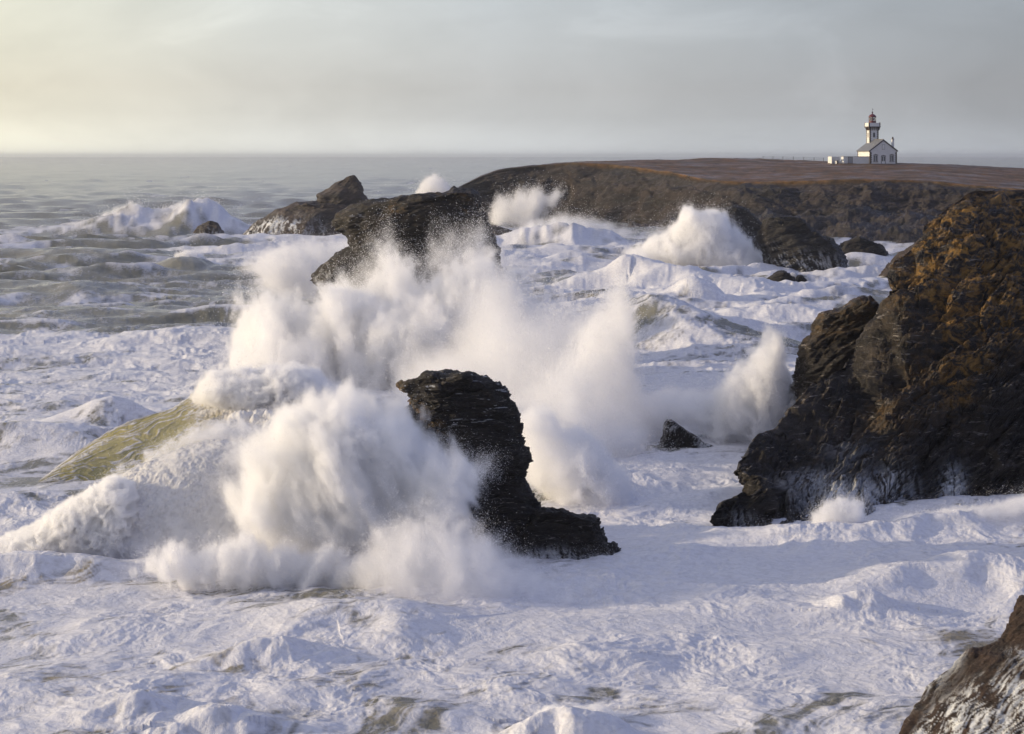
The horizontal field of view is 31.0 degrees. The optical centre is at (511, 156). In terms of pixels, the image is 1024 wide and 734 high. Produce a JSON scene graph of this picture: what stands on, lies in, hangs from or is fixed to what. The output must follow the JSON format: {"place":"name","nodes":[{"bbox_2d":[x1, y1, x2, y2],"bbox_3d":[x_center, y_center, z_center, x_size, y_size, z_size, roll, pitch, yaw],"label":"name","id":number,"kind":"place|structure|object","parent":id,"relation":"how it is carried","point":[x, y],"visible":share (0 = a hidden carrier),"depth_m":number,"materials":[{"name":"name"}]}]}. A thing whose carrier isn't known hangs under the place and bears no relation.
{"place":"outdoors","nodes":[
{"label":"outdoors","id":0,"kind":"place"},
{"bbox_2d":[0,157,1023,733],"bbox_3d":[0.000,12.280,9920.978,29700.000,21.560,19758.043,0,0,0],"label":"sea","id":1,"kind":"structure","parent":0,"point":[692,621],"depth_m":89.92,"materials":[{"name":"liquid"}]},
{"bbox_2d":[0,462,140,558],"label":"spray","id":2,"kind":"object","parent":1,"relation":"on","point":[78,503],"visible":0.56,"depth_m":89.86,"materials":[{"name":"white liquid"}]},
{"bbox_2d":[0,439,273,558],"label":"breaking wave","id":3,"kind":"object","parent":1,"relation":"on","point":[162,484],"visible":0.83,"depth_m":91.11,"materials":[{"name":"liquid"}]},
{"bbox_2d":[72,181,252,224],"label":"spray","id":4,"kind":"object","parent":1,"relation":"on","point":[158,206],"visible":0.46,"depth_m":476.87,"materials":[{"name":"white liquid"}]},
{"bbox_2d":[39,369,324,481],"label":"breaking wave","id":5,"kind":"object","parent":1,"relation":"on","point":[104,451],"visible":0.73,"depth_m":117.91,"materials":[{"name":"liquid"}]},
{"bbox_2d":[170,240,206,257],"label":"spray","id":6,"kind":"object","parent":1,"relation":"on","point":[191,253],"visible":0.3,"depth_m":335.76,"materials":[{"name":"white liquid"}]},
{"bbox_2d":[107,431,279,562],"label":"spray","id":7,"kind":"object","parent":1,"relation":"on","point":[141,545],"visible":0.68,"depth_m":90.52,"materials":[{"name":"white liquid"}]},
{"bbox_2d":[96,400,293,488],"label":"spray","id":8,"kind":"object","parent":1,"relation":"on","point":[198,434],"visible":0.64,"depth_m":96.32,"materials":[{"name":"white liquid"}]},
{"bbox_2d":[193,221,224,233],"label":"rock","id":9,"kind":"object","parent":1,"relation":"in","point":[210,227],"visible":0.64,"depth_m":444.88,"materials":[{"name":"stone"}]},
{"bbox_2d":[108,503,403,593],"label":"spray","id":10,"kind":"object","parent":1,"relation":"on","point":[238,553],"visible":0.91,"depth_m":84.65,"materials":[{"name":"white liquid"}]},
{"bbox_2d":[187,339,345,423],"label":"spray","id":11,"kind":"object","parent":1,"relation":"on","point":[253,373],"visible":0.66,"depth_m":120.62,"materials":[{"name":"white liquid"}]},
{"bbox_2d":[229,220,348,303],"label":"spray","id":12,"kind":"object","parent":1,"relation":"on","point":[296,268],"visible":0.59,"depth_m":195.39,"materials":[{"name":"white liquid"}]},
{"bbox_2d":[243,175,367,235],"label":"rock","id":13,"kind":"object","parent":1,"relation":"in","point":[326,206],"visible":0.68,"depth_m":451.09,"materials":[{"name":"brown stone"}]},
{"bbox_2d":[166,352,490,578],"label":"spray","id":14,"kind":"object","parent":1,"relation":"on","point":[332,469],"visible":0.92,"depth_m":88.67,"materials":[{"name":"white liquid"}]},
{"bbox_2d":[252,323,445,446],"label":"spray","id":15,"kind":"object","parent":1,"relation":"on","point":[337,406],"visible":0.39,"depth_m":121.68,"materials":[{"name":"white liquid"}]},
{"bbox_2d":[188,195,583,391],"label":"spray","id":16,"kind":"object","parent":1,"relation":"on","point":[402,325],"visible":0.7,"depth_m":161.30,"materials":[{"name":"white liquid"}]},
{"bbox_2d":[355,405,472,536],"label":"rock","id":17,"kind":"object","parent":1,"relation":"in","point":[437,435],"visible":0.5,"depth_m":97.88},
{"bbox_2d":[310,186,520,367],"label":"rock","id":18,"kind":"object","parent":1,"relation":"in","point":[407,211],"visible":0.62,"depth_m":177.16,"materials":[{"name":"grey stone"}]},
{"bbox_2d":[312,194,544,349],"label":"spray","id":19,"kind":"object","parent":1,"relation":"on","point":[449,260],"visible":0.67,"depth_m":169.00,"materials":[{"name":"white liquid"}]},
{"bbox_2d":[410,156,454,193],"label":"spray","id":20,"kind":"object","parent":1,"relation":"on","point":[436,183],"visible":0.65,"depth_m":551.14,"materials":[{"name":"white liquid"}]},
{"bbox_2d":[315,465,624,607],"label":"spray","id":21,"kind":"object","parent":1,"relation":"on","point":[430,555],"visible":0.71,"depth_m":83.26,"materials":[{"name":"white liquid"}]},
{"bbox_2d":[394,426,552,573],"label":"spray","id":22,"kind":"object","parent":1,"relation":"on","point":[452,488],"visible":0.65,"depth_m":86.89,"materials":[{"name":"white liquid"}]},
{"bbox_2d":[490,225,512,234],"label":"rock","id":23,"kind":"object","parent":1,"relation":"in","point":[499,228],"visible":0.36,"depth_m":418.20,"materials":[{"name":"grey stone"}]},
{"bbox_2d":[396,369,620,561],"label":"rock","id":24,"kind":"object","parent":1,"relation":"in","point":[470,406],"visible":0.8,"depth_m":91.73,"materials":[{"name":"black stone"}]},
{"bbox_2d":[482,169,573,226],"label":"spray","id":25,"kind":"object","parent":1,"relation":"on","point":[529,209],"visible":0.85,"depth_m":521.75,"materials":[{"name":"white liquid"}]},
{"bbox_2d":[346,219,718,452],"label":"spray","id":26,"kind":"object","parent":1,"relation":"on","point":[508,350],"visible":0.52,"depth_m":141.29,"materials":[{"name":"white liquid"}]},
{"bbox_2d":[484,543,617,563],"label":"spray","id":27,"kind":"object","parent":1,"relation":"on","point":[546,556],"visible":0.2,"depth_m":89.99,"materials":[{"name":"white liquid"}]},
{"bbox_2d":[528,690,625,719],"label":"spray","id":28,"kind":"object","parent":1,"relation":"on","point":[587,704],"visible":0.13,"depth_m":65.38,"materials":[{"name":"white liquid"}]},
{"bbox_2d":[492,292,686,469],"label":"spray","id":29,"kind":"object","parent":1,"relation":"on","point":[573,406],"visible":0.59,"depth_m":123.48,"materials":[{"name":"white liquid"}]},
{"bbox_2d":[517,383,664,514],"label":"spray","id":30,"kind":"object","parent":1,"relation":"on","point":[586,452],"visible":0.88,"depth_m":107.21,"materials":[{"name":"white liquid"}]},
{"bbox_2d":[494,188,704,240],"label":"spray","id":31,"kind":"object","parent":1,"relation":"on","point":[595,224],"visible":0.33,"depth_m":432.69,"materials":[{"name":"white liquid"}]},
{"bbox_2d":[542,249,671,444],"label":"spray","id":32,"kind":"object","parent":1,"relation":"on","point":[616,370],"visible":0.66,"depth_m":130.43,"materials":[{"name":"white liquid"}]},
{"bbox_2d":[659,419,712,447],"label":"rock","id":33,"kind":"object","parent":1,"relation":"in","point":[683,437],"visible":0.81,"depth_m":126.29,"materials":[{"name":"black stone"}]},
{"bbox_2d":[615,192,765,266],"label":"spray","id":34,"kind":"object","parent":1,"relation":"on","point":[727,232],"visible":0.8,"depth_m":321.12,"materials":[{"name":"white liquid"}]},
{"bbox_2d":[666,270,724,297],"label":"spray","id":35,"kind":"object","parent":1,"relation":"on","point":[695,288],"visible":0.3,"depth_m":244.81,"materials":[{"name":"white liquid"}]},
{"bbox_2d":[621,363,787,442],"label":"spray","id":36,"kind":"object","parent":1,"relation":"on","point":[694,398],"visible":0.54,"depth_m":131.24,"materials":[{"name":"white liquid"}]},
{"bbox_2d":[705,205,762,255],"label":"rock","id":37,"kind":"object","parent":1,"relation":"in","point":[752,227],"visible":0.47,"depth_m":349.00,"materials":[{"name":"stone"}]},
{"bbox_2d":[696,309,802,444],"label":"spray","id":38,"kind":"object","parent":1,"relation":"on","point":[773,375],"visible":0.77,"depth_m":128.32,"materials":[{"name":"white liquid"}]},
{"bbox_2d":[766,270,806,281],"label":"rock","id":39,"kind":"object","parent":1,"relation":"in","point":[779,275],"visible":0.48,"depth_m":286.50,"materials":[{"name":"grey stone"}]},
{"bbox_2d":[756,216,847,271],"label":"rock","id":40,"kind":"object","parent":1,"relation":"in","point":[798,244],"visible":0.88,"depth_m":314.70,"materials":[{"name":"brown stone"}]},
{"bbox_2d":[787,295,878,406],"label":"rock","id":41,"kind":"object","parent":1,"relation":"in","point":[826,346],"visible":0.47,"depth_m":126.65,"materials":[{"name":"brown stone"}]},
{"bbox_2d":[802,484,872,523],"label":"spray","id":42,"kind":"object","parent":1,"relation":"on","point":[841,508],"visible":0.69,"depth_m":97.45,"materials":[{"name":"white liquid"}]},
{"bbox_2d":[840,236,888,255],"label":"rock","id":43,"kind":"object","parent":1,"relation":"in","point":[859,244],"visible":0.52,"depth_m":347.88,"materials":[{"name":"grey stone"}]},
{"bbox_2d":[736,485,1023,526],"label":"spray","id":44,"kind":"object","parent":1,"relation":"on","point":[1006,507],"visible":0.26,"depth_m":98.52,"materials":[{"name":"white liquid"}]},
{"bbox_2d":[879,241,916,276],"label":"rock","id":45,"kind":"object","parent":1,"relation":"in","point":[898,255],"visible":0.13,"depth_m":299.86,"materials":[{"name":"stone"}]},
{"bbox_2d":[899,595,1023,733],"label":"rock","id":46,"kind":"object","parent":1,"relation":"in","point":[975,690],"visible":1,"depth_m":61.57,"materials":[{"name":"brown stone"}]},
{"bbox_2d":[0,0,1023,156],"label":"sky","id":47,"kind":"structure","parent":0,"point":[79,78],"materials":[{"name":"grey"}]},
{"bbox_2d":[457,158,1023,244],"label":"headland","id":48,"kind":"structure","parent":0,"point":[902,202],"depth_m":502.61,"materials":[{"name":"brown stone"}]},
{"bbox_2d":[828,157,843,163],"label":"yard wall","id":49,"kind":"structure","parent":48,"relation":"on","point":[834,160],"depth_m":587.98,"materials":[{"name":"white paint"}]},
{"bbox_2d":[841,156,868,163],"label":"outbuilding","id":50,"kind":"structure","parent":48,"relation":"on","point":[857,159],"depth_m":585.50,"materials":[{"name":"white paint"}]},
{"bbox_2d":[848,157,852,162],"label":"door","id":51,"kind":"structure","parent":50,"relation":"in","point":[850,159],"depth_m":585.53,"materials":[{"name":"grey wood"}]},
{"bbox_2d":[856,108,897,164],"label":"lighthouse","id":52,"kind":"object","parent":48,"relation":"on","point":[875,149],"visible":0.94,"depth_m":586.49,"materials":[{"name":"paint"}]},
{"bbox_2d":[873,154,877,161],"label":"window","id":53,"kind":"structure","parent":52,"relation":"in","point":[875,157],"depth_m":585.24,"materials":[{"name":"grey glass"}]},
{"bbox_2d":[881,155,885,163],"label":"door","id":54,"kind":"structure","parent":52,"relation":"in","point":[883,158],"depth_m":585.82,"materials":[{"name":"grey wood"}]},
{"bbox_2d":[889,154,893,161],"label":"window","id":55,"kind":"structure","parent":52,"relation":"in","point":[891,155],"depth_m":586.25,"materials":[{"name":"grey glass"}]},
{"bbox_2d":[710,190,1023,526],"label":"cliff","id":56,"kind":"structure","parent":0,"point":[919,395],"depth_m":114.22,"materials":[{"name":"brown stone"}]}
]}

